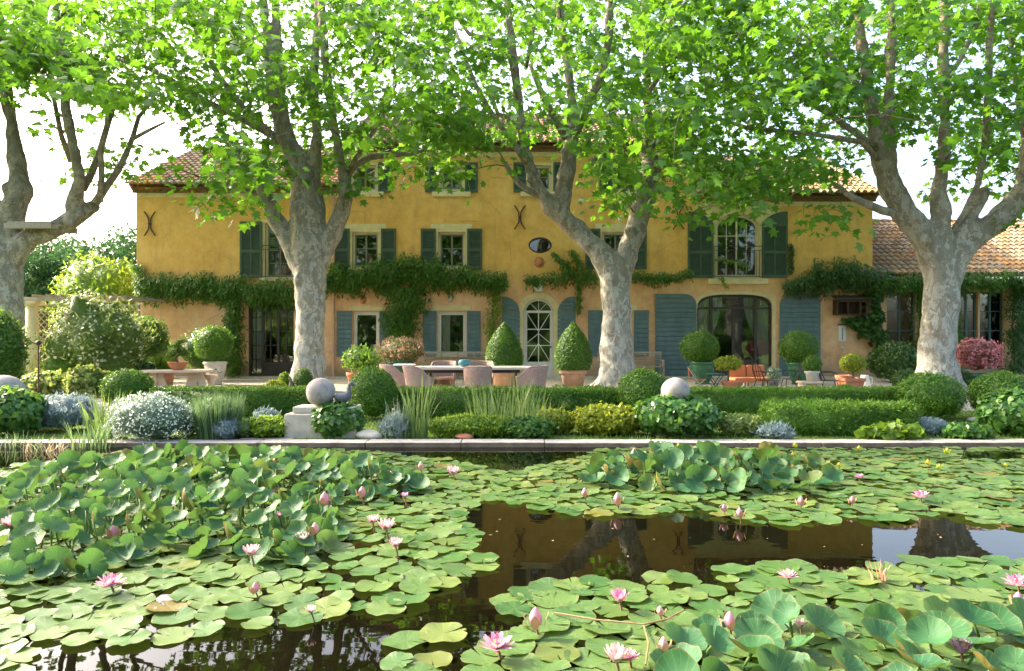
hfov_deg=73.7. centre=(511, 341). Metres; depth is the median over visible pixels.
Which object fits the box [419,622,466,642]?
lily pad
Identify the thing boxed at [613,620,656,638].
lily pad
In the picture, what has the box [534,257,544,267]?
sun plaque
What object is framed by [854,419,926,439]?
nasturtium patch
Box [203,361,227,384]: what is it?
garlanded urn
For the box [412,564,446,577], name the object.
lily pad
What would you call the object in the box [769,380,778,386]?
grey pot
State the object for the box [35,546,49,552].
lily pad
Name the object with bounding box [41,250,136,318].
golden tree
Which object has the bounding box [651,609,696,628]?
lily pad
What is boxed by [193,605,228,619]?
lily pad
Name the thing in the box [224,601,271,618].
lily pad
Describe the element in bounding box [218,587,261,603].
lily pad
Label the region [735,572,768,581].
lily pad
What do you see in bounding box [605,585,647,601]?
lily pad
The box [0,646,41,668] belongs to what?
lily pad
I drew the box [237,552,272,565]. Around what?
lily pad
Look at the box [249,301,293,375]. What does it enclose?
french window
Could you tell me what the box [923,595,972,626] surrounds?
lily pad
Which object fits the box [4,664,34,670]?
lily pad
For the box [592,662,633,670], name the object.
lily pad
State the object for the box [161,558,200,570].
lily pad
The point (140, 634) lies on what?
lily pad
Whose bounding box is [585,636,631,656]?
lily pad
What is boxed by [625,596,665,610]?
lily pad
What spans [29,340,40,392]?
garden light
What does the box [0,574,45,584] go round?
lily pad
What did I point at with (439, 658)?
lily pad
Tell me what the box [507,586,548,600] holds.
lily pad
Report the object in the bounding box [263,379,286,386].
edge plant
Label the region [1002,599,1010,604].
lily pad
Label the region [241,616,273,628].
lily pad
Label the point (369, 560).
lily pad
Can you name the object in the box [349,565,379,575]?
lily pad
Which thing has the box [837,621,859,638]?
lily pad
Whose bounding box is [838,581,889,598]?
lily pad
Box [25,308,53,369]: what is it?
tall hedge
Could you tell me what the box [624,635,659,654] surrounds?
lily pad
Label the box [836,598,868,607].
lily pad
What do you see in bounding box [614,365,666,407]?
box ball
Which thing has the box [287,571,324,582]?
lily pad
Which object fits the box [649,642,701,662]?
lily pad
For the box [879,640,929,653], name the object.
lily pad
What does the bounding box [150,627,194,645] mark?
lily pad
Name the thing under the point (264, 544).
lily pad
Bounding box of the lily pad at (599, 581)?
[579,575,610,586]
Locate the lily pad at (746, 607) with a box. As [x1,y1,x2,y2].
[733,605,750,610]
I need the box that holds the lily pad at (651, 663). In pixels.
[648,658,654,669]
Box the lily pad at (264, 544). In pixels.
[250,536,270,563]
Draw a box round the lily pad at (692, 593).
[674,587,707,599]
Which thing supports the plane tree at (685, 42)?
on the terrace
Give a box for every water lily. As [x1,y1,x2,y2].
[1,516,12,527]
[93,572,126,591]
[242,544,259,566]
[275,511,282,527]
[295,531,308,552]
[305,604,315,623]
[366,514,378,533]
[377,518,394,540]
[389,537,401,559]
[401,492,407,507]
[446,465,458,479]
[478,631,516,659]
[603,642,627,670]
[610,588,628,609]
[622,647,639,667]
[777,569,797,583]
[794,618,806,633]
[854,474,864,481]
[911,490,928,502]
[950,637,972,661]
[1001,573,1023,591]
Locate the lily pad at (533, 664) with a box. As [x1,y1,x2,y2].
[510,657,572,670]
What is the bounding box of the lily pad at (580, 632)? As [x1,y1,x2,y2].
[551,617,598,639]
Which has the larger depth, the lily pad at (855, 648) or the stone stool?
the stone stool
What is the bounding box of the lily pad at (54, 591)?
[26,586,72,599]
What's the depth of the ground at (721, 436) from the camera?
9.31 m
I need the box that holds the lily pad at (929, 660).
[892,643,949,667]
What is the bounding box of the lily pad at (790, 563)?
[780,558,818,572]
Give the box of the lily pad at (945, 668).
[908,663,967,670]
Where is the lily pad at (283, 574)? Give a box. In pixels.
[270,568,302,580]
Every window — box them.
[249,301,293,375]
[260,220,293,280]
[345,224,385,270]
[349,306,382,356]
[351,163,383,196]
[431,224,471,270]
[432,163,470,196]
[432,306,471,356]
[521,163,553,196]
[528,237,551,252]
[595,224,626,250]
[600,306,636,356]
[613,163,637,196]
[695,206,779,283]
[696,291,775,375]
[887,292,912,347]
[960,292,975,368]
[980,292,1001,368]
[1018,300,1023,363]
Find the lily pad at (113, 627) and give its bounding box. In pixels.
[91,616,142,638]
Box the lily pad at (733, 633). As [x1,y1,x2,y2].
[725,628,737,639]
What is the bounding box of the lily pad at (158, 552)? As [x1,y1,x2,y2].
[129,550,163,558]
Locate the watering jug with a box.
[861,375,872,387]
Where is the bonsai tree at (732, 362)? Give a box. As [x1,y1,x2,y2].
[713,355,742,380]
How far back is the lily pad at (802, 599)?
3.55 m
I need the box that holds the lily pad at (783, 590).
[762,584,794,595]
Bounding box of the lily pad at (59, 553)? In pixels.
[42,545,72,576]
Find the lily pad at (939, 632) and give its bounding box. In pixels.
[906,614,951,644]
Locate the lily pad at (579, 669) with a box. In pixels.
[564,667,599,670]
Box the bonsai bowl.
[167,362,188,369]
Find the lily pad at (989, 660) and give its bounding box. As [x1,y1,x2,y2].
[971,647,1011,670]
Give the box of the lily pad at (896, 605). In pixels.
[884,603,899,608]
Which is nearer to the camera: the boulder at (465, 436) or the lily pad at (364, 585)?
the lily pad at (364, 585)
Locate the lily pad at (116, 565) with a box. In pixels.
[107,559,133,568]
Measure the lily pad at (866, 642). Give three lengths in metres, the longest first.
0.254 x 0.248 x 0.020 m
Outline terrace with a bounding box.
[44,378,974,410]
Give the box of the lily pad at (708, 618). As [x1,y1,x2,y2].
[692,613,727,636]
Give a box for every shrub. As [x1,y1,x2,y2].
[0,306,33,378]
[28,286,167,373]
[98,388,198,443]
[131,313,170,358]
[181,323,245,369]
[427,412,509,437]
[865,337,916,382]
[956,334,1008,373]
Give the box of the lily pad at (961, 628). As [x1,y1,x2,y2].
[915,610,972,639]
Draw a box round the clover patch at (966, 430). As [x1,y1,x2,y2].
[941,422,994,438]
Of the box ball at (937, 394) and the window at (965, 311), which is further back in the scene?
the window at (965, 311)
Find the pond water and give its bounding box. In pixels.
[0,447,1023,670]
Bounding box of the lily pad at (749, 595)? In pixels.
[735,591,761,600]
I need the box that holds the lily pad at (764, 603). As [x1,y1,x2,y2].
[750,587,799,630]
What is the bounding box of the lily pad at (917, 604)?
[897,596,925,610]
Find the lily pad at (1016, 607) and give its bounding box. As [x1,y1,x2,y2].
[1006,597,1023,628]
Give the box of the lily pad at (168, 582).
[146,577,189,588]
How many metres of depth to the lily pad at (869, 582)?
3.78 m
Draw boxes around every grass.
[18,436,86,452]
[453,373,558,438]
[517,394,570,434]
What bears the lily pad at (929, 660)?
attached to the lily stalks
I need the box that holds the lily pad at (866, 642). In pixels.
[840,631,892,649]
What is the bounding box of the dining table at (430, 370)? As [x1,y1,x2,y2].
[415,366,530,386]
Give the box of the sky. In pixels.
[0,0,1023,278]
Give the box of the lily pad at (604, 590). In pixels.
[588,581,624,595]
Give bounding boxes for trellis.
[38,304,139,370]
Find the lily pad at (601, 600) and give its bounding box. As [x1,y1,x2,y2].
[591,596,618,604]
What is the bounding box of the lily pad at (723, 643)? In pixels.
[699,623,735,652]
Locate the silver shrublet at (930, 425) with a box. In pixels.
[916,416,947,435]
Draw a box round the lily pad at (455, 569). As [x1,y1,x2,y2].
[441,562,475,576]
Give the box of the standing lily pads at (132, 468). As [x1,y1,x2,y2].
[0,439,959,670]
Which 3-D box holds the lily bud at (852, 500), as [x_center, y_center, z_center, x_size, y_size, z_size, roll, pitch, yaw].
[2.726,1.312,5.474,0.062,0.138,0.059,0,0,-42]
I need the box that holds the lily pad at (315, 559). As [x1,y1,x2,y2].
[284,555,321,566]
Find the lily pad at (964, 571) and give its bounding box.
[936,565,985,577]
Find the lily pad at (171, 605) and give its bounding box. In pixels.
[145,600,190,610]
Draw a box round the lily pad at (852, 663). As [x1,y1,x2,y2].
[832,646,868,670]
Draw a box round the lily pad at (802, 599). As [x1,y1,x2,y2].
[783,591,826,608]
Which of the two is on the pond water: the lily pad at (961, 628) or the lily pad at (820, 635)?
the lily pad at (820, 635)
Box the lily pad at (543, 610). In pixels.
[514,598,562,616]
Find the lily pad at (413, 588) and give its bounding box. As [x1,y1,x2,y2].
[399,577,441,593]
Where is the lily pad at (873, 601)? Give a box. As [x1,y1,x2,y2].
[854,592,894,604]
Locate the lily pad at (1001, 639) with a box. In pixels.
[976,632,1020,649]
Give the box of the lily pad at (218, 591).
[207,586,239,600]
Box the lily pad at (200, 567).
[177,563,212,574]
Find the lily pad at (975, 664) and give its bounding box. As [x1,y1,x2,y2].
[941,651,987,670]
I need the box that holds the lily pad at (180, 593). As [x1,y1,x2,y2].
[169,587,209,600]
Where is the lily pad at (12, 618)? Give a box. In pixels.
[0,614,23,628]
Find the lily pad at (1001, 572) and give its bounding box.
[985,569,1023,582]
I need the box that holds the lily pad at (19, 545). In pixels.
[9,535,36,562]
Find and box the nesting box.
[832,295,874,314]
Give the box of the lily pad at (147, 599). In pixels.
[117,593,155,606]
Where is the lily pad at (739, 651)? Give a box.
[733,646,756,656]
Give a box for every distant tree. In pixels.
[23,247,62,319]
[26,234,95,331]
[39,221,136,289]
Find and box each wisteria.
[128,262,149,282]
[131,270,294,377]
[325,251,509,339]
[483,288,505,350]
[523,249,599,316]
[632,268,694,289]
[714,256,750,288]
[781,255,895,301]
[787,243,794,274]
[841,291,890,349]
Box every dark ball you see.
[890,368,914,385]
[961,371,977,389]
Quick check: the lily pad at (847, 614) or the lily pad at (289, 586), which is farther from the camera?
the lily pad at (289, 586)
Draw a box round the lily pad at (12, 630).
[0,623,34,643]
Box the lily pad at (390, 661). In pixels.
[380,651,413,669]
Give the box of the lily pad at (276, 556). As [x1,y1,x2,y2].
[263,549,287,559]
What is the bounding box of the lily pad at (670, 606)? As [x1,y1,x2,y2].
[655,602,682,610]
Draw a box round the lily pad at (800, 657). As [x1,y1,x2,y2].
[784,649,809,670]
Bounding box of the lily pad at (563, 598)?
[529,590,578,607]
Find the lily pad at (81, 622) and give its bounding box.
[59,613,113,630]
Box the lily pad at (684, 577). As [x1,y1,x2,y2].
[666,569,701,584]
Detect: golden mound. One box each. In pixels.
[524,406,572,433]
[565,401,640,436]
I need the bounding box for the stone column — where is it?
[25,301,44,376]
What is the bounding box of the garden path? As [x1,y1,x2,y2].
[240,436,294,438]
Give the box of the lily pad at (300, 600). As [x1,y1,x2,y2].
[284,593,323,610]
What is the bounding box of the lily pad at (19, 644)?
[0,638,28,653]
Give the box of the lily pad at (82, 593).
[73,585,121,600]
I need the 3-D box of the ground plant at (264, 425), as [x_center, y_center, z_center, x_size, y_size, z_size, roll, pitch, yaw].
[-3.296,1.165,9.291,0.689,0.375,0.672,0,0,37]
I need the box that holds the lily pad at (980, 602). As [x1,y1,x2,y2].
[966,599,1007,605]
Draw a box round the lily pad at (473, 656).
[460,646,502,664]
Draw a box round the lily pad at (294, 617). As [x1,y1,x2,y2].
[277,607,322,626]
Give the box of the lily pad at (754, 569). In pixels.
[744,565,776,575]
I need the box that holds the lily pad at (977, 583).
[955,577,1005,589]
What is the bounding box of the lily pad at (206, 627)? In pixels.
[183,620,224,637]
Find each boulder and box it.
[355,429,382,438]
[455,433,473,438]
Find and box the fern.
[144,352,174,368]
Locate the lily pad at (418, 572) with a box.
[399,568,435,584]
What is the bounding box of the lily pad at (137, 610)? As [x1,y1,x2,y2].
[120,605,156,616]
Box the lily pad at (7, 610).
[0,607,13,616]
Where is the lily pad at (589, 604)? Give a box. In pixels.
[567,599,598,611]
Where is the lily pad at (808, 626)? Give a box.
[782,620,835,641]
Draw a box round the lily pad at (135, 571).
[116,564,152,577]
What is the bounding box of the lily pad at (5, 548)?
[0,542,32,557]
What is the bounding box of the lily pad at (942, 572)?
[923,567,963,578]
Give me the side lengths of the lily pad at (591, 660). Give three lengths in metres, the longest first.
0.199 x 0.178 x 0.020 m
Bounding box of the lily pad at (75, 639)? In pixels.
[60,632,102,645]
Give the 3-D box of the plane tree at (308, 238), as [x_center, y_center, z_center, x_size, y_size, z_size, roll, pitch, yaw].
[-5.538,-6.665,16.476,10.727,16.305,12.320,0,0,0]
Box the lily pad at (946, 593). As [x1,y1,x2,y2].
[941,592,978,603]
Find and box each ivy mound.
[0,383,48,435]
[309,399,366,438]
[629,392,723,437]
[973,384,1023,435]
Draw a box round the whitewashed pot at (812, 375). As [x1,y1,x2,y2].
[804,371,819,380]
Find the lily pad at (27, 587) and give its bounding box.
[4,582,48,595]
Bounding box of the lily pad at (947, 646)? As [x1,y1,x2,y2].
[928,639,971,655]
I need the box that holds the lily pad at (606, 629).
[581,619,630,633]
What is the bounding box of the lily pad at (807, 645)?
[782,633,814,649]
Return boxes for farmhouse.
[125,102,879,378]
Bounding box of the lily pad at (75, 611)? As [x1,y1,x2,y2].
[53,606,92,618]
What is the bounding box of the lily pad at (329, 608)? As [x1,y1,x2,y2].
[299,596,350,618]
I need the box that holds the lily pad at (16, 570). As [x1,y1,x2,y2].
[0,559,27,581]
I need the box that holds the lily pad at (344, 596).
[329,590,354,604]
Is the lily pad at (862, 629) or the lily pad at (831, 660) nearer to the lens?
the lily pad at (831, 660)
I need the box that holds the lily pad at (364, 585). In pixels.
[354,580,393,591]
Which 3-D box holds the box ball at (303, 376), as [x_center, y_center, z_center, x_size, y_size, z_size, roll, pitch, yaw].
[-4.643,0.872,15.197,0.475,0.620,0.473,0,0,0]
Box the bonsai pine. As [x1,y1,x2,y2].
[165,337,191,361]
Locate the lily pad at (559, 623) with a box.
[523,612,569,632]
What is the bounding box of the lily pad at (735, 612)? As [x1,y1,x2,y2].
[711,606,745,618]
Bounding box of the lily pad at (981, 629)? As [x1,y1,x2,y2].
[970,625,993,636]
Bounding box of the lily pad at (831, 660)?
[802,645,865,670]
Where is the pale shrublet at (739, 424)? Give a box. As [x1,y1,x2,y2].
[716,411,767,436]
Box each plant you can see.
[20,368,66,397]
[39,353,75,373]
[61,364,110,398]
[131,356,159,375]
[145,339,180,368]
[249,414,288,437]
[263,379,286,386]
[500,415,559,438]
[766,365,781,381]
[802,355,822,371]
[868,560,891,580]
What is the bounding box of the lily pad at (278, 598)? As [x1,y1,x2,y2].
[259,591,295,605]
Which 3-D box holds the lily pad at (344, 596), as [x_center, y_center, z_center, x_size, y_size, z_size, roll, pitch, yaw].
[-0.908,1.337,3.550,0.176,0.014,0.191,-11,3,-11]
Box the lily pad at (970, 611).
[948,598,1005,628]
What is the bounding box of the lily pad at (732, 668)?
[699,664,741,670]
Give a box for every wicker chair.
[379,364,405,389]
[402,365,434,387]
[431,361,456,385]
[463,366,491,387]
[469,361,494,384]
[516,365,548,387]
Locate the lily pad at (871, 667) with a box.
[865,661,878,670]
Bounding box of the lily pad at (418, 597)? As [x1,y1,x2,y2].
[385,592,429,604]
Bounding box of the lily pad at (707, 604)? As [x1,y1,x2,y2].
[689,598,725,612]
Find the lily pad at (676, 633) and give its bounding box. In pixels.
[664,622,707,649]
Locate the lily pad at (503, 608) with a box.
[495,601,531,616]
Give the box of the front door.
[517,292,561,378]
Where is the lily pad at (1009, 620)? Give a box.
[976,601,1023,633]
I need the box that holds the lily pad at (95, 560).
[75,548,108,578]
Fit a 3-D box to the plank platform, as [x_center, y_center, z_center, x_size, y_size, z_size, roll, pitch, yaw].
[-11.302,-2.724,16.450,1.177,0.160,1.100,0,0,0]
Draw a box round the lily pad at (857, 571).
[843,567,878,579]
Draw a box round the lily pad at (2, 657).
[0,654,5,663]
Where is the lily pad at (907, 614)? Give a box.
[897,607,921,621]
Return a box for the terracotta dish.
[721,380,742,387]
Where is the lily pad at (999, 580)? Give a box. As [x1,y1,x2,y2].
[990,576,1023,589]
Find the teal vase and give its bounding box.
[458,359,470,366]
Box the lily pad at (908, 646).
[892,632,951,666]
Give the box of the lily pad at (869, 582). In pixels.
[843,576,881,584]
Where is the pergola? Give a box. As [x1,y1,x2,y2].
[24,294,168,301]
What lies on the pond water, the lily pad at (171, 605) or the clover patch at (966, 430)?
the lily pad at (171, 605)
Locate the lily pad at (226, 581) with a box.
[212,576,245,585]
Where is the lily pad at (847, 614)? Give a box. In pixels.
[834,606,863,625]
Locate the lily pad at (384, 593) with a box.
[371,590,404,600]
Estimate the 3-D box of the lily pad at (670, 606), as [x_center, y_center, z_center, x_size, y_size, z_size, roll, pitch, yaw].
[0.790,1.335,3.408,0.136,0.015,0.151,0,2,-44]
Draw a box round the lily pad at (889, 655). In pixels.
[872,645,938,670]
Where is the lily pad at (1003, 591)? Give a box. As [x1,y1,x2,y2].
[977,586,1010,597]
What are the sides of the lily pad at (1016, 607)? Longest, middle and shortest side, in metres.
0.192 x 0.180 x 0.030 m
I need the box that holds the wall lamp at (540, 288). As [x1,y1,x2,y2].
[534,284,542,291]
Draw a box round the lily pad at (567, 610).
[546,606,595,625]
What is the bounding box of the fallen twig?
[554,609,684,665]
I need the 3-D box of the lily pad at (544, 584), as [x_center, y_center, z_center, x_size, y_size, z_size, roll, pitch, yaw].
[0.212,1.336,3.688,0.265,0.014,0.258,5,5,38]
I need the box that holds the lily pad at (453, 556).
[439,552,466,562]
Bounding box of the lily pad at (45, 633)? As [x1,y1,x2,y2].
[30,626,70,640]
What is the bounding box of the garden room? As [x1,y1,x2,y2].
[873,219,1023,377]
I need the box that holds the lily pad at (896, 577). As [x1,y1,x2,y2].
[874,572,910,585]
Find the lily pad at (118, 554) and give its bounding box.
[104,542,135,563]
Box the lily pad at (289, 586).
[267,581,301,592]
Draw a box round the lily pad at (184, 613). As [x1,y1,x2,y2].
[151,606,196,624]
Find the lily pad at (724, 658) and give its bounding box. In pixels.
[701,645,743,663]
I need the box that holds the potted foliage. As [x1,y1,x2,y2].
[341,343,383,373]
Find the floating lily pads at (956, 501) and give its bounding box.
[0,445,1023,610]
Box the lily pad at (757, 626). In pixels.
[733,618,784,654]
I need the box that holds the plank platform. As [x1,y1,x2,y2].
[4,221,77,233]
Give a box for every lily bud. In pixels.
[105,525,121,538]
[248,582,261,601]
[307,522,322,536]
[315,492,332,506]
[355,487,368,505]
[416,462,426,473]
[522,607,548,634]
[579,488,589,502]
[610,493,623,507]
[654,605,666,621]
[655,636,671,651]
[719,504,727,516]
[719,611,740,633]
[733,507,745,523]
[795,496,806,507]
[847,496,856,508]
[924,460,931,469]
[943,448,950,457]
[1009,592,1022,603]
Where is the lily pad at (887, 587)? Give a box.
[877,580,920,595]
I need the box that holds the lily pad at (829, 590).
[818,583,872,601]
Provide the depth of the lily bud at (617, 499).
5.40 m
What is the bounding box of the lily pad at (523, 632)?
[503,624,543,640]
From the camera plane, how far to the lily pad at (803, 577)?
3.85 m
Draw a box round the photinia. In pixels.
[373,335,426,363]
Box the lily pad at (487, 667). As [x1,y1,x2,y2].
[460,663,503,670]
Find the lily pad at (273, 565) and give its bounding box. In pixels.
[254,560,290,570]
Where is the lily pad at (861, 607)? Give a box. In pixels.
[853,602,867,613]
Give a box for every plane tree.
[0,0,198,373]
[96,0,502,384]
[418,0,820,389]
[732,0,1023,395]
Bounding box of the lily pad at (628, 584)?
[609,580,645,591]
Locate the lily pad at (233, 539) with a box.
[218,528,243,544]
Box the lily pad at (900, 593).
[869,588,922,604]
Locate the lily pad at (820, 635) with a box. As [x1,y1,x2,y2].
[803,629,850,653]
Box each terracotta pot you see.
[163,373,175,387]
[346,372,354,381]
[493,373,517,386]
[559,370,586,386]
[835,375,851,383]
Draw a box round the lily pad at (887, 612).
[864,603,905,634]
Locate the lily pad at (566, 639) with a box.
[534,631,578,647]
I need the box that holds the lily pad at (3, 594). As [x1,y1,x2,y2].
[0,589,7,597]
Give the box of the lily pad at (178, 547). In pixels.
[155,543,190,551]
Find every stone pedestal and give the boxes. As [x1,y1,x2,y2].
[284,404,363,437]
[654,431,703,436]
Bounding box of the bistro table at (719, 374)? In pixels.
[706,373,724,386]
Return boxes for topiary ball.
[192,324,234,360]
[679,330,720,361]
[777,329,819,362]
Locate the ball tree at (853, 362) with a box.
[839,353,866,377]
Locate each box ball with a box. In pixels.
[98,368,155,405]
[276,371,291,386]
[293,368,313,385]
[346,365,398,416]
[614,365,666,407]
[893,370,969,418]
[966,368,1023,409]
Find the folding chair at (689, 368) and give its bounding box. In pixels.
[687,366,705,386]
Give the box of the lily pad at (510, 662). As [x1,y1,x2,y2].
[501,653,535,670]
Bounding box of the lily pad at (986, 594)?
[945,586,1004,602]
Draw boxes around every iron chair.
[752,363,775,389]
[780,363,802,386]
[817,369,837,387]
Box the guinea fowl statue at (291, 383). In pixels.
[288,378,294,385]
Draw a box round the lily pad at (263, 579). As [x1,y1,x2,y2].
[245,571,280,587]
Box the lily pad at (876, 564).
[865,561,903,574]
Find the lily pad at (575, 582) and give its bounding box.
[553,577,590,589]
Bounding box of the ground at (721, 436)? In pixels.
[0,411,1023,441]
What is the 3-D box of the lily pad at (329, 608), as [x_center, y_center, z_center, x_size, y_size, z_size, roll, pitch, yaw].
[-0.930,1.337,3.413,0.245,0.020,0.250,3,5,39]
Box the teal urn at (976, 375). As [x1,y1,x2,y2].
[970,373,989,378]
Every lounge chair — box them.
[729,365,751,386]
[746,365,769,386]
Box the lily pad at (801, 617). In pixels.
[796,615,807,620]
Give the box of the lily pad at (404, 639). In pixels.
[381,630,427,648]
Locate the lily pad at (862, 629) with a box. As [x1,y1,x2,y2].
[852,620,871,636]
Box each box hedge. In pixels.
[149,384,310,417]
[393,384,621,417]
[690,384,900,417]
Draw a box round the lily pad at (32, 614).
[21,608,56,620]
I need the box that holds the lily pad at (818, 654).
[791,648,830,670]
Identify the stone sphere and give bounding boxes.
[0,375,26,388]
[306,378,335,405]
[661,377,689,399]
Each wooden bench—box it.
[422,352,485,377]
[597,352,664,378]
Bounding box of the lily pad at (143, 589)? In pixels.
[127,584,163,594]
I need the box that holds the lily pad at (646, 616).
[628,609,663,622]
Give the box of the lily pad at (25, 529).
[9,521,39,541]
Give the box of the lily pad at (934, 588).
[924,583,950,593]
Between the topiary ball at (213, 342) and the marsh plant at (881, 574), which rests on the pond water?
the marsh plant at (881, 574)
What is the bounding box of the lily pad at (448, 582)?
[427,575,461,587]
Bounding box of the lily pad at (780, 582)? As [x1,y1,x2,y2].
[757,576,801,588]
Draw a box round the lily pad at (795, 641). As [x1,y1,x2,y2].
[783,633,813,649]
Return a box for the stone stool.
[204,375,217,385]
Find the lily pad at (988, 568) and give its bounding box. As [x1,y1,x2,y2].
[965,561,1002,572]
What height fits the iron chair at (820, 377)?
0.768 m
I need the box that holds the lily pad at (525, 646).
[477,630,534,655]
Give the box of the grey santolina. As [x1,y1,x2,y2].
[211,416,240,438]
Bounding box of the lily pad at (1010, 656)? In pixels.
[994,644,1023,670]
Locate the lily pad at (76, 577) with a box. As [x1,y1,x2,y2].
[72,571,109,580]
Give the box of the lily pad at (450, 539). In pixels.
[429,534,464,545]
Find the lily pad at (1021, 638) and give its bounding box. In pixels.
[1008,632,1023,643]
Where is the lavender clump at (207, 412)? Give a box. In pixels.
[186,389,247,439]
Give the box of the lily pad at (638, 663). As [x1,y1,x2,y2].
[618,653,650,670]
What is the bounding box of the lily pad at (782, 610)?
[772,600,799,623]
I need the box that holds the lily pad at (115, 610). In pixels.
[90,600,136,617]
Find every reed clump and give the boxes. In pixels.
[0,431,51,448]
[62,417,125,449]
[74,389,132,439]
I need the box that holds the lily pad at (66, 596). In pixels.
[46,587,84,603]
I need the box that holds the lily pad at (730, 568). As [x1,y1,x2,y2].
[711,563,750,573]
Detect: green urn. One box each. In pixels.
[385,358,413,372]
[689,361,715,383]
[785,362,805,384]
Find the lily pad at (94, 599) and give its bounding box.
[83,590,135,606]
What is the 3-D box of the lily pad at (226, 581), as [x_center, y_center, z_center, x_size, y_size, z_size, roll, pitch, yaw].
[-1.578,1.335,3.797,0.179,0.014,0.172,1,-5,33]
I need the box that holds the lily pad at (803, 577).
[792,571,821,582]
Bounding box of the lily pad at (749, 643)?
[727,634,774,653]
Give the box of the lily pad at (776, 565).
[755,560,799,572]
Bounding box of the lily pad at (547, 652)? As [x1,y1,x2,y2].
[535,642,579,662]
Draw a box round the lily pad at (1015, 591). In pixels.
[1010,590,1023,595]
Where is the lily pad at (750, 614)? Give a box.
[735,610,778,634]
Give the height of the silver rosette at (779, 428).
0.320 m
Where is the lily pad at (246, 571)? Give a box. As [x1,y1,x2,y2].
[224,564,263,579]
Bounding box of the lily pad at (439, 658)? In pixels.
[413,651,452,668]
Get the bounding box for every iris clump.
[380,397,414,438]
[394,371,441,438]
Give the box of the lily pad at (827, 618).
[802,603,845,637]
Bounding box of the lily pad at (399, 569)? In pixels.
[386,566,413,575]
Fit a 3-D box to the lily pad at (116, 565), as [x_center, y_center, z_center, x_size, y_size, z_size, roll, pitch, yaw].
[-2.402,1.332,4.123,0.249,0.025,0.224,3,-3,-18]
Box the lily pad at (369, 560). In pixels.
[359,555,397,567]
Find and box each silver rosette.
[250,404,280,418]
[376,410,411,436]
[749,419,796,438]
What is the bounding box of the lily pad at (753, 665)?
[728,658,764,670]
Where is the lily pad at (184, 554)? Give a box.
[178,548,217,559]
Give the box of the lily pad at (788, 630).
[782,625,789,636]
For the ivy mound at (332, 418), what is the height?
0.570 m
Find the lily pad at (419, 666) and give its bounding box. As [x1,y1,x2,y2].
[391,661,440,670]
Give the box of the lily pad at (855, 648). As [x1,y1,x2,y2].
[838,635,882,664]
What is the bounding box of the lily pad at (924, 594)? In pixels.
[915,591,951,601]
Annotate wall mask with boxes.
[360,297,365,303]
[447,294,452,302]
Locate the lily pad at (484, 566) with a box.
[465,558,499,570]
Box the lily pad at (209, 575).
[189,568,234,581]
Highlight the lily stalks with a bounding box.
[0,448,1017,670]
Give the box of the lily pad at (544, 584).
[528,577,575,596]
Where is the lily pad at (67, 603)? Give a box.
[56,596,104,609]
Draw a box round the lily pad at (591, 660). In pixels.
[564,647,610,667]
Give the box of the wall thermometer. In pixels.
[838,324,846,340]
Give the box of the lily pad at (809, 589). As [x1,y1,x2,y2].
[796,584,832,597]
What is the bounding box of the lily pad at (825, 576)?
[807,570,847,583]
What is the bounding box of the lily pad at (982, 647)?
[951,638,993,652]
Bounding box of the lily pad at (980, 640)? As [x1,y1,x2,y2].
[956,635,995,643]
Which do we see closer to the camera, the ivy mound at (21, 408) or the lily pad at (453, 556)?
the lily pad at (453, 556)
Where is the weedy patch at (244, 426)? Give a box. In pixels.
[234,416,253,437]
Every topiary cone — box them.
[484,321,523,370]
[553,321,592,370]
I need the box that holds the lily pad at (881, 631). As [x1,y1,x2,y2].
[861,616,912,647]
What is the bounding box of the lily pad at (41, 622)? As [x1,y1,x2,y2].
[21,616,67,633]
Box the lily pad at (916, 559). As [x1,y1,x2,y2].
[896,554,940,567]
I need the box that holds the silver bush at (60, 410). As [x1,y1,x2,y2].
[36,390,107,430]
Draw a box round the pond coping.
[0,439,1023,446]
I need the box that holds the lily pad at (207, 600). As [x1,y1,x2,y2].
[186,595,218,608]
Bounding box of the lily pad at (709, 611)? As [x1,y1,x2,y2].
[685,609,719,617]
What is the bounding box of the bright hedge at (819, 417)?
[756,396,923,435]
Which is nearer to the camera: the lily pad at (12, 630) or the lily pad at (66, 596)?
the lily pad at (12, 630)
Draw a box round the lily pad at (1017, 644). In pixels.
[1009,642,1023,648]
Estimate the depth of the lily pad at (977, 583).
3.77 m
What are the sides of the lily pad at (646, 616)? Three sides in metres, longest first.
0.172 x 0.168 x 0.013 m
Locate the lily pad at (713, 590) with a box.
[692,584,727,595]
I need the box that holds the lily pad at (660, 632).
[648,626,672,640]
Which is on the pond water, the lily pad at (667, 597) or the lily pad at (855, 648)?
the lily pad at (667, 597)
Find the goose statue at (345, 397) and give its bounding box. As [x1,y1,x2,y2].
[333,381,355,402]
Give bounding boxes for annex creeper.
[877,267,1023,299]
[908,287,965,372]
[999,285,1023,374]
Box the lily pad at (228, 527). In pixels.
[223,521,237,543]
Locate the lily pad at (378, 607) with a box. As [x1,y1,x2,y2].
[365,598,406,615]
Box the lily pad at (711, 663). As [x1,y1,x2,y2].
[701,655,729,670]
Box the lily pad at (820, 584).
[812,581,847,588]
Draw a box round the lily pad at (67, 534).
[53,523,83,538]
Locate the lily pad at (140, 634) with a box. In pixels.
[106,628,151,645]
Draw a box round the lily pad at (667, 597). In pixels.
[650,590,688,603]
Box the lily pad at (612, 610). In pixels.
[594,604,628,617]
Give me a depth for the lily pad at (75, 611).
3.35 m
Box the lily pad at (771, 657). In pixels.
[756,643,803,670]
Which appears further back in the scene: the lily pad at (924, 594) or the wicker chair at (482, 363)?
the wicker chair at (482, 363)
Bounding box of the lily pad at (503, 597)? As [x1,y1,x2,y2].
[489,593,525,605]
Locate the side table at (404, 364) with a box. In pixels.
[393,364,415,365]
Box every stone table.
[139,369,213,388]
[796,381,822,388]

